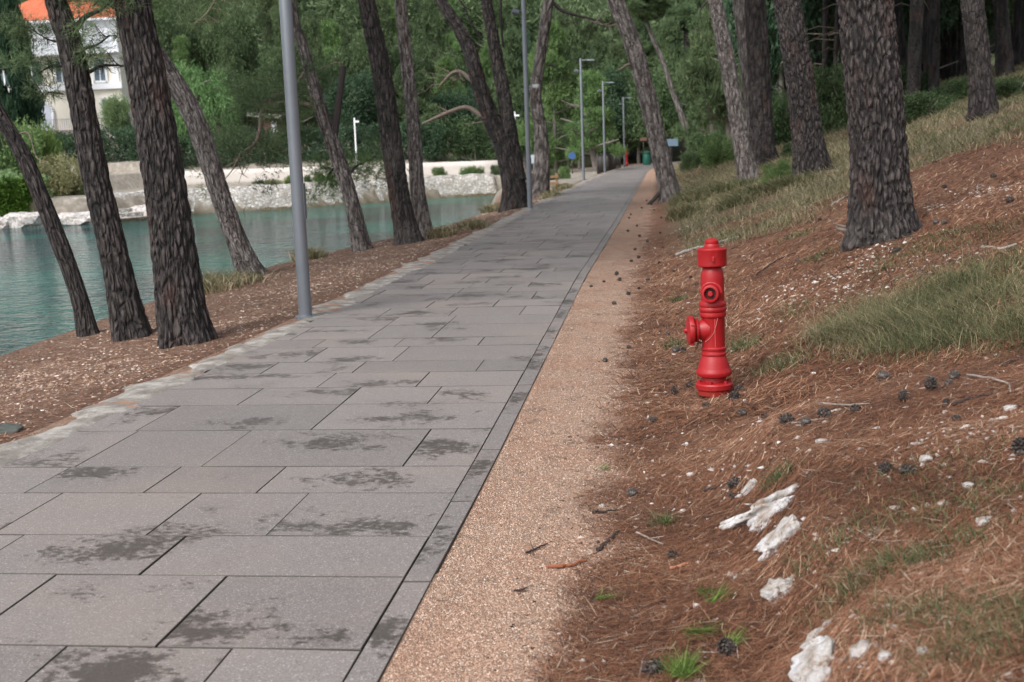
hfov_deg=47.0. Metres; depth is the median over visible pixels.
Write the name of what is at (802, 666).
rock
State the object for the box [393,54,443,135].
pine tree
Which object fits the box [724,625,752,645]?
pine sprig
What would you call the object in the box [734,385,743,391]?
pine cone
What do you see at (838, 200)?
stick
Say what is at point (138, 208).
shore rock
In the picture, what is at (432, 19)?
pine tree
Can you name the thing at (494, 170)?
shrub
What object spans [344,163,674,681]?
kerb
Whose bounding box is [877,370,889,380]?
pine cone
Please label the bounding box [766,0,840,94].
pine tree
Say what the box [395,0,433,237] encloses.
pine tree
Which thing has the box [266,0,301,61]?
pine tree
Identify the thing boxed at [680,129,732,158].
shrub
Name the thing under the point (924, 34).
pine tree
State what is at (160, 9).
pine tree
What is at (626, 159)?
fire hydrant
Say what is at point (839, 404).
stick
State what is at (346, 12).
woodland
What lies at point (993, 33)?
evergreen tree
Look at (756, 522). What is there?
rock
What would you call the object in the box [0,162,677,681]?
paved path
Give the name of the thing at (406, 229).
pine tree
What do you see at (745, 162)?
pine tree
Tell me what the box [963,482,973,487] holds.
stone
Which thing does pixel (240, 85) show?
evergreen tree
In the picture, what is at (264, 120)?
garden shed
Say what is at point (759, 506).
rock
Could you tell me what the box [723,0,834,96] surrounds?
evergreen tree
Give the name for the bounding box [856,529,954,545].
stick
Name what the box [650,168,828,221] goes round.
grass
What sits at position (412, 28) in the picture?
pine tree
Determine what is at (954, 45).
pine tree
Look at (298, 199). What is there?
street lamp
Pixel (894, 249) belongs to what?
pine cone
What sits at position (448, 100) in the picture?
evergreen tree
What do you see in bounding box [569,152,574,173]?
round sign
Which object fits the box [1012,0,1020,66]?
pine tree
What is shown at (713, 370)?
fire hydrant
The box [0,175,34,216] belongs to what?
bush
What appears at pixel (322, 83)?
evergreen tree
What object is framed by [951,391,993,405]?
stick
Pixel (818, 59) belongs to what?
pine tree
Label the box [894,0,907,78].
pine tree
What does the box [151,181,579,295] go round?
grass
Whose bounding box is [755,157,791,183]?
shrub
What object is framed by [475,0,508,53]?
pine tree
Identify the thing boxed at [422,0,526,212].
pine tree
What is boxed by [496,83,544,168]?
evergreen tree
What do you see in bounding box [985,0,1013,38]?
evergreen tree
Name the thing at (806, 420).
pine cone
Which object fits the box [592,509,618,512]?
stick
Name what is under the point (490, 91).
pine tree
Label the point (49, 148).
shrub
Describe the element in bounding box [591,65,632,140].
evergreen tree
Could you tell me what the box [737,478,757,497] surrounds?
rock
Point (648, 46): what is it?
pine tree
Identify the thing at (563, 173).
shrub
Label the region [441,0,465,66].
pine tree
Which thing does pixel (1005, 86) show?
shrub
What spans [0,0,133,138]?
villa
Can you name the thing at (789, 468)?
grass
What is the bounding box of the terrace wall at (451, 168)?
[185,160,497,183]
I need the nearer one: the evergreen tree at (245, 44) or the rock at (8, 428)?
the rock at (8, 428)
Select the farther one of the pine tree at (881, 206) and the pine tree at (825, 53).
the pine tree at (825, 53)
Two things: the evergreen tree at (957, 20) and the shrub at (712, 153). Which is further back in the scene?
the evergreen tree at (957, 20)
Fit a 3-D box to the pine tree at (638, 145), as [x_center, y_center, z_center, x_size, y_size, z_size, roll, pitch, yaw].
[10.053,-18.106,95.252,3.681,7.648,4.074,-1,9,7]
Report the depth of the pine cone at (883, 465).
4.18 m
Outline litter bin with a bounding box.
[642,151,650,164]
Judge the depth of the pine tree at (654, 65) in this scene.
98.46 m
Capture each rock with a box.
[0,217,8,228]
[0,423,23,433]
[3,212,43,227]
[58,211,90,224]
[131,204,146,215]
[719,482,798,529]
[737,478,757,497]
[749,512,772,534]
[752,514,801,562]
[760,574,795,605]
[788,635,845,681]
[799,620,830,650]
[849,639,870,659]
[975,516,996,526]
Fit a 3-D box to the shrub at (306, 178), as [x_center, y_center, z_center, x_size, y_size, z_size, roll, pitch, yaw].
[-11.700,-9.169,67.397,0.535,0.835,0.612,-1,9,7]
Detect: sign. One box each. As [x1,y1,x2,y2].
[531,155,533,170]
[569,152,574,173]
[640,138,646,151]
[667,139,677,153]
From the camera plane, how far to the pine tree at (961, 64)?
52.99 m
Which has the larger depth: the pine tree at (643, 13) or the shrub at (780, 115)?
the pine tree at (643, 13)
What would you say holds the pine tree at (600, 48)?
on the ground at (620, 244)
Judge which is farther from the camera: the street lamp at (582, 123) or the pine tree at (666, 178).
the street lamp at (582, 123)
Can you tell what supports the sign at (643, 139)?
on the ground at (620, 244)
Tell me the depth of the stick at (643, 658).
3.56 m
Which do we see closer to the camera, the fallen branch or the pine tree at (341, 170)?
the fallen branch
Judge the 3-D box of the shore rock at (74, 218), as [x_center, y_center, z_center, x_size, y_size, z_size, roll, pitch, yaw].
[-20.949,-5.745,56.244,2.693,0.850,1.657,-1,9,7]
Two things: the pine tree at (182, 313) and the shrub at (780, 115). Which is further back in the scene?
the shrub at (780, 115)
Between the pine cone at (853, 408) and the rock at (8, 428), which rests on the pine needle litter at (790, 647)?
the pine cone at (853, 408)
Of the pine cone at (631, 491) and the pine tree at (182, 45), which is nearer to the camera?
the pine cone at (631, 491)
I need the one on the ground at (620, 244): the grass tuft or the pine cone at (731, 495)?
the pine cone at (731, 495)
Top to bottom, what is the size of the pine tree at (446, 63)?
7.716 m
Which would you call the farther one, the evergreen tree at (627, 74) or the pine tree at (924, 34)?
the evergreen tree at (627, 74)
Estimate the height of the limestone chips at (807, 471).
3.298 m
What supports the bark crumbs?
on the ground at (620, 244)
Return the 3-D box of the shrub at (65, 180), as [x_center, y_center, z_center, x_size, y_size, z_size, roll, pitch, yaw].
[-24.185,-8.659,63.454,4.079,3.508,4.156,-1,9,7]
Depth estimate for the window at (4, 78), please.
88.79 m
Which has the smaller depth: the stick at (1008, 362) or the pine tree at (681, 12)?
the stick at (1008, 362)
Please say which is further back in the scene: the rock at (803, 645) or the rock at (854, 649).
the rock at (803, 645)
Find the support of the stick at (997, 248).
on the ground at (620, 244)
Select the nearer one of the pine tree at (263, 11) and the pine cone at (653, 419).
the pine cone at (653, 419)
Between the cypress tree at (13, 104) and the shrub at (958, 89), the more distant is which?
the cypress tree at (13, 104)
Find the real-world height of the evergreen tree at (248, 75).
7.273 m
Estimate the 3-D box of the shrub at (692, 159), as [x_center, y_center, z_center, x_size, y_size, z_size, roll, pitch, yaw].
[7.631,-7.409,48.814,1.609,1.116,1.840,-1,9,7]
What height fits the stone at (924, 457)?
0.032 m
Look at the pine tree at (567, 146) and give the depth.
94.11 m
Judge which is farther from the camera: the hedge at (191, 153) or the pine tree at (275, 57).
the pine tree at (275, 57)
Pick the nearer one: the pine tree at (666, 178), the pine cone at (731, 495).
the pine cone at (731, 495)
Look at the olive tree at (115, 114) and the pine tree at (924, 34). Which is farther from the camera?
the olive tree at (115, 114)
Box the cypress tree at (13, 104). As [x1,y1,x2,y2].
[0,0,45,138]
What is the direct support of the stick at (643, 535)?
on the ground at (620, 244)
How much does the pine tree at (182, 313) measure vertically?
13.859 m
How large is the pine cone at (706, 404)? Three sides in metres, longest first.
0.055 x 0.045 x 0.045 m
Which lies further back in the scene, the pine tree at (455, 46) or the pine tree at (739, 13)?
the pine tree at (455, 46)
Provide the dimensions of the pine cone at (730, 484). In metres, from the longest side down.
0.069 x 0.056 x 0.056 m
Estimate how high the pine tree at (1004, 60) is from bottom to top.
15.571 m
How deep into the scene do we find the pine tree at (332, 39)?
111.05 m
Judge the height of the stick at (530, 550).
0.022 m
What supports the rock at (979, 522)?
on the ground at (620, 244)
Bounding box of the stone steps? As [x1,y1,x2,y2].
[69,197,146,221]
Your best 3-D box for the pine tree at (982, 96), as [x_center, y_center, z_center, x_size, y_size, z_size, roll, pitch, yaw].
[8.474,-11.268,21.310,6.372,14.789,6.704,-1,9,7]
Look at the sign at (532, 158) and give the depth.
55.55 m
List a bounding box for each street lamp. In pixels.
[279,0,315,319]
[512,0,538,208]
[574,58,594,180]
[598,81,613,172]
[619,97,631,166]
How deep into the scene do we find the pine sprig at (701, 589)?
3.99 m
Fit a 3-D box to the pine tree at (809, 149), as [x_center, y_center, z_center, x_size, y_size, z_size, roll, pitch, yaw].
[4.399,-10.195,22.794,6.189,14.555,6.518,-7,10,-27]
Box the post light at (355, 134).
[354,118,358,152]
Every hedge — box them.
[41,129,78,162]
[99,123,138,162]
[177,126,288,168]
[285,119,448,162]
[422,112,529,162]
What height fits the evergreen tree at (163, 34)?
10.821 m
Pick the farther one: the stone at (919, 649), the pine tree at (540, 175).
the pine tree at (540, 175)
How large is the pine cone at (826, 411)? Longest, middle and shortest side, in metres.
0.069 x 0.056 x 0.056 m
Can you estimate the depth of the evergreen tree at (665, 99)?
92.21 m
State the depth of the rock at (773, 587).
3.79 m
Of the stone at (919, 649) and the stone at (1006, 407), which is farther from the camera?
the stone at (1006, 407)
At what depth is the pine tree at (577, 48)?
81.26 m
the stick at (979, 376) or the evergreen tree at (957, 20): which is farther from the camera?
the evergreen tree at (957, 20)
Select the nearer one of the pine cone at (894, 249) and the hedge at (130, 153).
the pine cone at (894, 249)
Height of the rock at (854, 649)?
0.058 m
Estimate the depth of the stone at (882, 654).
2.90 m
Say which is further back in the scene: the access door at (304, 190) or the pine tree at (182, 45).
the pine tree at (182, 45)
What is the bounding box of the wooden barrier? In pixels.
[550,173,558,184]
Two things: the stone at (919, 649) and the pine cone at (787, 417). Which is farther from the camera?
the pine cone at (787, 417)
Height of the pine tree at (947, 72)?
12.060 m
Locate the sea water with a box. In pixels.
[0,195,494,355]
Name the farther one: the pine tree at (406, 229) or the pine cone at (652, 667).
the pine tree at (406, 229)
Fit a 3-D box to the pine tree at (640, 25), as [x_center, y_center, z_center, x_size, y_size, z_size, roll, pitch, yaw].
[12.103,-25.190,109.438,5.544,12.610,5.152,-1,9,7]
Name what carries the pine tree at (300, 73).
on the ground at (620, 244)
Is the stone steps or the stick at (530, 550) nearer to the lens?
the stick at (530, 550)
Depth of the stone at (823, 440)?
4.80 m
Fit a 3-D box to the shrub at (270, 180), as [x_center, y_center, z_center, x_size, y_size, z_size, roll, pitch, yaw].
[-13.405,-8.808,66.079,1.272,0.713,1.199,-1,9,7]
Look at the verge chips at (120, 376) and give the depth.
10.92 m
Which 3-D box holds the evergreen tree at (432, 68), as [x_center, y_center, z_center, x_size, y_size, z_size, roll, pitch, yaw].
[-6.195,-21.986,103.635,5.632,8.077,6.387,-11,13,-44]
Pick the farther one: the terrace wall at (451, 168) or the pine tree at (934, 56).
the terrace wall at (451, 168)
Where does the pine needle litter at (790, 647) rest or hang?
on the ground at (620, 244)
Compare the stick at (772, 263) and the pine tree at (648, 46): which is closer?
the stick at (772, 263)
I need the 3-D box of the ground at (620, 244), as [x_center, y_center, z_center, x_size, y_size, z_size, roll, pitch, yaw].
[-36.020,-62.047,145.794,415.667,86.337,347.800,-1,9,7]
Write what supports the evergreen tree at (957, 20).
on the ground at (620, 244)
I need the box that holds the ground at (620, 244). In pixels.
[0,10,1023,681]
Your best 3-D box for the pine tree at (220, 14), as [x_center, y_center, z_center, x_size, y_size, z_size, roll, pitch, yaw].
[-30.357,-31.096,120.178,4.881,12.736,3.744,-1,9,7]
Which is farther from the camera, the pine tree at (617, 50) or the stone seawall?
the pine tree at (617, 50)
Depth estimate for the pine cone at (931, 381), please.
5.09 m
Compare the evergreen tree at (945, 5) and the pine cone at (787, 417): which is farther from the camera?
the evergreen tree at (945, 5)
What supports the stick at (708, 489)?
on the ground at (620, 244)
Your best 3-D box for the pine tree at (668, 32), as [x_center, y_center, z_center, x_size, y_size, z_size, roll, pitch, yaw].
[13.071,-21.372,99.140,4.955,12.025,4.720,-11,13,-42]
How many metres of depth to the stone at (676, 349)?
8.65 m
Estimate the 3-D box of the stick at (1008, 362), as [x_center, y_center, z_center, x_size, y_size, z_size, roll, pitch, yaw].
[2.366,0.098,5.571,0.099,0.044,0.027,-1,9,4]
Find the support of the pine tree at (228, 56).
on the ground at (620, 244)
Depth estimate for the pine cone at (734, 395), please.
6.51 m
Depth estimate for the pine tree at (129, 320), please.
11.48 m
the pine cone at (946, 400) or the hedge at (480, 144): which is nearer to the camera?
the pine cone at (946, 400)
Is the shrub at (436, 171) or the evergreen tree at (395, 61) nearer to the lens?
the shrub at (436, 171)
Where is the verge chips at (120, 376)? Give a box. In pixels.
[0,197,541,439]
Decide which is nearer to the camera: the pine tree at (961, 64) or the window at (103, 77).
the pine tree at (961, 64)
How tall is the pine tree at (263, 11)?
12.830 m
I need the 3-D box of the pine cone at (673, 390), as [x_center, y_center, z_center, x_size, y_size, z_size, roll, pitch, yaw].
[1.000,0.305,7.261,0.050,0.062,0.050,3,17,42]
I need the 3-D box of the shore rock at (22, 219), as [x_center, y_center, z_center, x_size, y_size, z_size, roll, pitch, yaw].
[-22.831,-5.532,55.296,2.070,1.088,1.658,-1,9,7]
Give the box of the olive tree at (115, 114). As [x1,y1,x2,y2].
[97,89,134,145]
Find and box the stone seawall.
[114,174,496,213]
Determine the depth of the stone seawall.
66.00 m
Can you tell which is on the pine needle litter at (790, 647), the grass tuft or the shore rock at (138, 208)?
the grass tuft
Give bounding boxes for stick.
[525,541,547,553]
[546,559,586,568]
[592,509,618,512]
[595,529,619,551]
[636,531,663,543]
[639,647,668,676]
[703,484,720,491]
[756,252,794,274]
[815,402,869,405]
[832,195,848,205]
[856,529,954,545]
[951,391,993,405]
[966,374,1010,390]
[980,243,1016,249]
[1001,357,1022,365]
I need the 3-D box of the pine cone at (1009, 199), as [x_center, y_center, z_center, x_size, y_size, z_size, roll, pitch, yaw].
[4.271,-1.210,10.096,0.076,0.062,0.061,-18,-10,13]
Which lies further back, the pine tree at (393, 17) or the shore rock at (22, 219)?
the pine tree at (393, 17)
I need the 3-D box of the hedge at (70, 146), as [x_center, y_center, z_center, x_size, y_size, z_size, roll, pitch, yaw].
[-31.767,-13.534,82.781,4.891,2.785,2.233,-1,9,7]
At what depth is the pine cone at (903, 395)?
5.01 m
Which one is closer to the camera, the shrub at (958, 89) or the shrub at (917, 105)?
the shrub at (917, 105)
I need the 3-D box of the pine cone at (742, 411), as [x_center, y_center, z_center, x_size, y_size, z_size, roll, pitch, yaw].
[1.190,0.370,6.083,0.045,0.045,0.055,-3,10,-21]
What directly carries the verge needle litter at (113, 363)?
on the ground at (620, 244)
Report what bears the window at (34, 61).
in the villa
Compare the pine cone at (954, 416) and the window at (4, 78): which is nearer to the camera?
the pine cone at (954, 416)
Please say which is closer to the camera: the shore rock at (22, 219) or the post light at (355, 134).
the shore rock at (22, 219)
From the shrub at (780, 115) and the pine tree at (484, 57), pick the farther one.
the pine tree at (484, 57)
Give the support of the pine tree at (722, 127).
on the ground at (620, 244)
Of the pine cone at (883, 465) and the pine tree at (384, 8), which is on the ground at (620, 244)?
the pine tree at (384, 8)
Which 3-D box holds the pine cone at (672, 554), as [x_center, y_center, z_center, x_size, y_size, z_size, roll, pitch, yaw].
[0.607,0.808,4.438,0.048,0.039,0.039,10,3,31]
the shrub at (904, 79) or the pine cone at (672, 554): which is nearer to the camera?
the pine cone at (672, 554)
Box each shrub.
[0,113,45,177]
[0,168,57,196]
[18,116,64,174]
[37,148,83,196]
[265,179,283,184]
[283,175,289,183]
[303,175,311,181]
[431,166,447,175]
[458,166,475,174]
[472,165,485,173]
[490,164,499,174]
[550,169,558,179]
[558,166,570,179]
[677,150,704,172]
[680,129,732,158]
[696,135,734,168]
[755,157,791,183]
[772,88,791,144]
[780,141,791,158]
[813,51,847,135]
[901,64,939,93]
[903,87,959,123]
[930,74,967,102]
[993,75,1023,98]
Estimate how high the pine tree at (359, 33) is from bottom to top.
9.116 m
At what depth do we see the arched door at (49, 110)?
88.92 m
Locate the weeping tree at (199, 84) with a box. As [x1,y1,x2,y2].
[171,58,241,149]
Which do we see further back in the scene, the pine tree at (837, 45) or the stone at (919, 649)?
the pine tree at (837, 45)
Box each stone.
[815,438,827,443]
[877,650,892,662]
[916,646,929,655]
[919,455,932,462]
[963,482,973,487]
[1003,405,1016,410]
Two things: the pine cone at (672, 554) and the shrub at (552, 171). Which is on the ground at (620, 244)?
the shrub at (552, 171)
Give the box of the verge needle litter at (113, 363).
[0,209,521,443]
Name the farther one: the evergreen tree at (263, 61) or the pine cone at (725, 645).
the evergreen tree at (263, 61)
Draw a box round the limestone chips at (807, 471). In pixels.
[557,135,1023,681]
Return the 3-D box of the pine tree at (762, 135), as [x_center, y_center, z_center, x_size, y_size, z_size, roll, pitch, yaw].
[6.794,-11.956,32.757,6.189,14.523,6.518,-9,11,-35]
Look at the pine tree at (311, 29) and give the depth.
103.07 m
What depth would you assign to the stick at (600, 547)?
4.66 m
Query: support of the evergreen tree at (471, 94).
on the ground at (620, 244)
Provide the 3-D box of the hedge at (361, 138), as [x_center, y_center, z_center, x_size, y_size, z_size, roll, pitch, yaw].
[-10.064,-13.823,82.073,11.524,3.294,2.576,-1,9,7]
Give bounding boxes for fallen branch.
[675,236,738,254]
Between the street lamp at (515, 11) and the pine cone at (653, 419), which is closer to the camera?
the pine cone at (653, 419)
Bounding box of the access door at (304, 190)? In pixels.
[303,183,306,218]
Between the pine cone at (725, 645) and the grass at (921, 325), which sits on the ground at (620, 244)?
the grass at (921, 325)
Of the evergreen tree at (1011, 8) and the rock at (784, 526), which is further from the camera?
the evergreen tree at (1011, 8)
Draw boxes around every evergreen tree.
[154,7,209,77]
[196,3,262,81]
[204,65,271,131]
[244,66,282,130]
[256,42,295,113]
[305,58,334,137]
[316,11,359,52]
[323,67,379,135]
[324,26,396,125]
[386,29,434,121]
[421,83,480,148]
[423,46,470,93]
[464,81,480,129]
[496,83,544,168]
[502,24,534,57]
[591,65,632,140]
[592,54,649,151]
[616,54,696,142]
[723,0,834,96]
[901,0,961,68]
[940,0,993,48]
[940,6,1011,47]
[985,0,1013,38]
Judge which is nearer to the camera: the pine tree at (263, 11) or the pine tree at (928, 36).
the pine tree at (928, 36)
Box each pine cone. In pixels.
[627,487,637,496]
[641,658,663,677]
[648,415,657,423]
[667,550,677,557]
[670,386,677,394]
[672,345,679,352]
[685,382,692,387]
[702,401,710,408]
[716,637,736,656]
[726,477,740,488]
[728,391,740,400]
[728,492,736,498]
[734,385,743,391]
[738,408,746,415]
[778,412,794,424]
[800,416,811,426]
[817,407,830,417]
[850,404,861,412]
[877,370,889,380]
[878,462,892,473]
[892,246,900,253]
[898,389,908,400]
[898,463,915,475]
[924,375,938,391]
[942,398,949,403]
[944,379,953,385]
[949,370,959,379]
[951,414,960,421]
[1005,196,1013,202]
[1011,437,1023,455]
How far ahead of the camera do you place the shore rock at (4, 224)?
54.46 m
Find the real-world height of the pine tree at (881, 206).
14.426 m
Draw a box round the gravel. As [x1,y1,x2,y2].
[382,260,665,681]
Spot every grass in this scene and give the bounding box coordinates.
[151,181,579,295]
[638,212,1023,681]
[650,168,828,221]
[666,62,1023,254]
[746,236,1023,374]
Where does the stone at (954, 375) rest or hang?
on the ground at (620, 244)
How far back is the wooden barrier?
43.66 m
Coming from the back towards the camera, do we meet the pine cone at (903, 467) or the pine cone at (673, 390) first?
the pine cone at (673, 390)
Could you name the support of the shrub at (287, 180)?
on the ground at (620, 244)
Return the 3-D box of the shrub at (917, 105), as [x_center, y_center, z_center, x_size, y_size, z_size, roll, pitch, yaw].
[9.842,-5.635,28.502,2.080,0.992,1.806,-1,9,7]
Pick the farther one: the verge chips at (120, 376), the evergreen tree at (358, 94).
the evergreen tree at (358, 94)
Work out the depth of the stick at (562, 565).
4.41 m
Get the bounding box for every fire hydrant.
[625,151,628,165]
[683,238,732,396]
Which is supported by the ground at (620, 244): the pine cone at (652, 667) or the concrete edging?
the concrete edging
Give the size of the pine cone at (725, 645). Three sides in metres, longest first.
0.076 x 0.062 x 0.061 m
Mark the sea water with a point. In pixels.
(35, 304)
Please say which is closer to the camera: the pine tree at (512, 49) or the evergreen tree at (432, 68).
the pine tree at (512, 49)
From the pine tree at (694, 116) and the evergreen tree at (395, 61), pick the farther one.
the evergreen tree at (395, 61)
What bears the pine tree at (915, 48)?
on the ground at (620, 244)
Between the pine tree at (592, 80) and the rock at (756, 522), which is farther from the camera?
the pine tree at (592, 80)
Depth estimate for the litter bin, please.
84.21 m
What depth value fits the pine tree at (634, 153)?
100.17 m
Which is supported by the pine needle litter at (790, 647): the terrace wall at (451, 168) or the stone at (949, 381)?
the stone at (949, 381)
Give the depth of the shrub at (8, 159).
64.01 m
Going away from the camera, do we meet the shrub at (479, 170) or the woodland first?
the shrub at (479, 170)
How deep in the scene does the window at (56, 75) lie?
88.34 m
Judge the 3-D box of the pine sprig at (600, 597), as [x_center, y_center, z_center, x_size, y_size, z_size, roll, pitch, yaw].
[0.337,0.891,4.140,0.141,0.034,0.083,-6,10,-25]
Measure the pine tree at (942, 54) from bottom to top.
11.984 m
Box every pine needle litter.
[510,171,1023,681]
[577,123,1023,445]
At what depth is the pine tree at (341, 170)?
21.80 m
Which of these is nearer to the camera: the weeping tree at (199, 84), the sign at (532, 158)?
the sign at (532, 158)
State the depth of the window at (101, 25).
87.33 m
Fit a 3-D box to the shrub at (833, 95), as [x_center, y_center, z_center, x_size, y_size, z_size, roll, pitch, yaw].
[11.036,-7.885,38.205,3.057,3.328,3.131,-1,9,7]
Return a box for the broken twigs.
[494,179,1023,681]
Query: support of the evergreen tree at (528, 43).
on the ground at (620, 244)
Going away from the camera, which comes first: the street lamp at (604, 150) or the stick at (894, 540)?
the stick at (894, 540)
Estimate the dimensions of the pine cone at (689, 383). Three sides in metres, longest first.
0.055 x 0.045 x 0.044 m
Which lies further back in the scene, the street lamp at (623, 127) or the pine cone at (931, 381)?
the street lamp at (623, 127)
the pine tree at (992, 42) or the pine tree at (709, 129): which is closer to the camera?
the pine tree at (992, 42)
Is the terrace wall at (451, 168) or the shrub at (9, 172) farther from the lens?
the terrace wall at (451, 168)
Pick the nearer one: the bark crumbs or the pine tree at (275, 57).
the bark crumbs
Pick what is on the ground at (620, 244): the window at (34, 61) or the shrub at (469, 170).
the shrub at (469, 170)
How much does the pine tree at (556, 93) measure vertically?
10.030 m
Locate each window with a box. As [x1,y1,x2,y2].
[0,70,9,85]
[31,61,40,82]
[53,59,63,84]
[92,57,107,82]
[94,24,108,42]
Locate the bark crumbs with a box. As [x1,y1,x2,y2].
[486,161,1023,681]
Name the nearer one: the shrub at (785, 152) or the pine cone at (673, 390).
the pine cone at (673, 390)
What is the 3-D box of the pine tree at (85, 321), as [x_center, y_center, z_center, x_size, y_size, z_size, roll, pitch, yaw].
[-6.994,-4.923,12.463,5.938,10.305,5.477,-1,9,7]
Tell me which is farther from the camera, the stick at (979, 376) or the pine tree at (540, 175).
the pine tree at (540, 175)
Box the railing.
[597,152,620,173]
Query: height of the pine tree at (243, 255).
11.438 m
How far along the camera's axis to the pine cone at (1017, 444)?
3.95 m
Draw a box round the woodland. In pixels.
[20,0,699,69]
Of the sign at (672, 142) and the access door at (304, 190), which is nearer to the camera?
the access door at (304, 190)
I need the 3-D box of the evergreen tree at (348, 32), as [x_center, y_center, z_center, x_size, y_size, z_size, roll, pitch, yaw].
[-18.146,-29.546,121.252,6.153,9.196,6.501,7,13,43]
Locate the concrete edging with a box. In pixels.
[0,161,679,467]
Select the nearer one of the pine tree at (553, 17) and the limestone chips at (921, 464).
the limestone chips at (921, 464)
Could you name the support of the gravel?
on the ground at (620, 244)
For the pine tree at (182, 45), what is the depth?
105.86 m
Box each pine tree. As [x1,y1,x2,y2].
[0,0,154,341]
[0,103,99,336]
[66,0,261,349]
[152,0,169,41]
[156,0,268,275]
[169,33,196,77]
[187,0,407,251]
[198,0,228,38]
[213,37,244,127]
[251,0,276,77]
[253,46,302,132]
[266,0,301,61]
[280,42,321,127]
[300,11,327,131]
[319,17,348,63]
[350,32,364,75]
[358,0,424,244]
[375,0,394,48]
[387,0,397,42]
[392,23,431,128]
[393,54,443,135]
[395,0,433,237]
[415,0,450,63]
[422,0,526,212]
[431,55,468,146]
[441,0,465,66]
[473,78,497,157]
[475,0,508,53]
[478,27,500,83]
[482,25,531,152]
[516,17,597,171]
[525,0,621,198]
[536,12,555,135]
[548,18,620,169]
[548,108,588,166]
[555,67,626,171]
[583,22,610,66]
[585,0,681,204]
[602,41,634,158]
[602,56,626,145]
[604,0,693,151]
[617,73,650,163]
[618,32,652,155]
[633,5,655,67]
[642,40,689,153]
[650,15,699,149]
[650,42,700,157]
[662,2,697,151]
[670,0,725,145]
[670,0,777,141]
[699,0,759,182]
[702,120,717,135]
[703,37,785,135]
[732,0,749,131]
[745,0,778,166]
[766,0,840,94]
[773,0,833,176]
[806,0,833,84]
[808,0,840,85]
[812,3,834,72]
[833,0,922,251]
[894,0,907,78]
[906,0,928,95]
[923,0,927,85]
[926,0,929,86]
[928,0,939,94]
[941,19,956,81]
[942,9,951,81]
[950,0,990,76]
[951,2,956,76]
[960,0,1000,122]
[989,16,1011,53]
[990,20,994,52]
[993,0,1014,77]
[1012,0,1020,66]
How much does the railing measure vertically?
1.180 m
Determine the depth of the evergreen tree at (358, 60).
92.56 m
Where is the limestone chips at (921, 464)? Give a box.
[672,164,1023,680]
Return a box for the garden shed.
[246,112,286,145]
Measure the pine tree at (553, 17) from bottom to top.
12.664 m
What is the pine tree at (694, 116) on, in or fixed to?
on the ground at (620, 244)
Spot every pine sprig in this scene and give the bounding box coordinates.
[595,588,623,599]
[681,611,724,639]
[693,571,718,595]
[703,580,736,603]
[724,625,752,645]
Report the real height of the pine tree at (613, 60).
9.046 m
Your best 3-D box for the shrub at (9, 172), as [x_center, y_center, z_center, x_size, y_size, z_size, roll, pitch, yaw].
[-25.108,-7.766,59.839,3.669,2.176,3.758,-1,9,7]
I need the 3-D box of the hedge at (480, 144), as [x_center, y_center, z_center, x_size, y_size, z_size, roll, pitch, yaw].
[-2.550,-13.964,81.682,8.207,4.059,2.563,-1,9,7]
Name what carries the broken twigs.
on the pine needle litter at (790, 647)
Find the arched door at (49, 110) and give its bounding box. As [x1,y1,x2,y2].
[37,101,55,129]
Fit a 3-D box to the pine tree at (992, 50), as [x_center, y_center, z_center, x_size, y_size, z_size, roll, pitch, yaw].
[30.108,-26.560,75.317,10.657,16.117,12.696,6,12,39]
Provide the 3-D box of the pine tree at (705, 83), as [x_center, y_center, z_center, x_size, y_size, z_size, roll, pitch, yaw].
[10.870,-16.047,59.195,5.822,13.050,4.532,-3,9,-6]
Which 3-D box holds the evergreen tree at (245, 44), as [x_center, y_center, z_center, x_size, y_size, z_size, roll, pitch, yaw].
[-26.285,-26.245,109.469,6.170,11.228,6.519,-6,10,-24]
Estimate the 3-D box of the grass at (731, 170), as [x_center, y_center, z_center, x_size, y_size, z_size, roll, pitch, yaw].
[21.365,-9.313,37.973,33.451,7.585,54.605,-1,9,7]

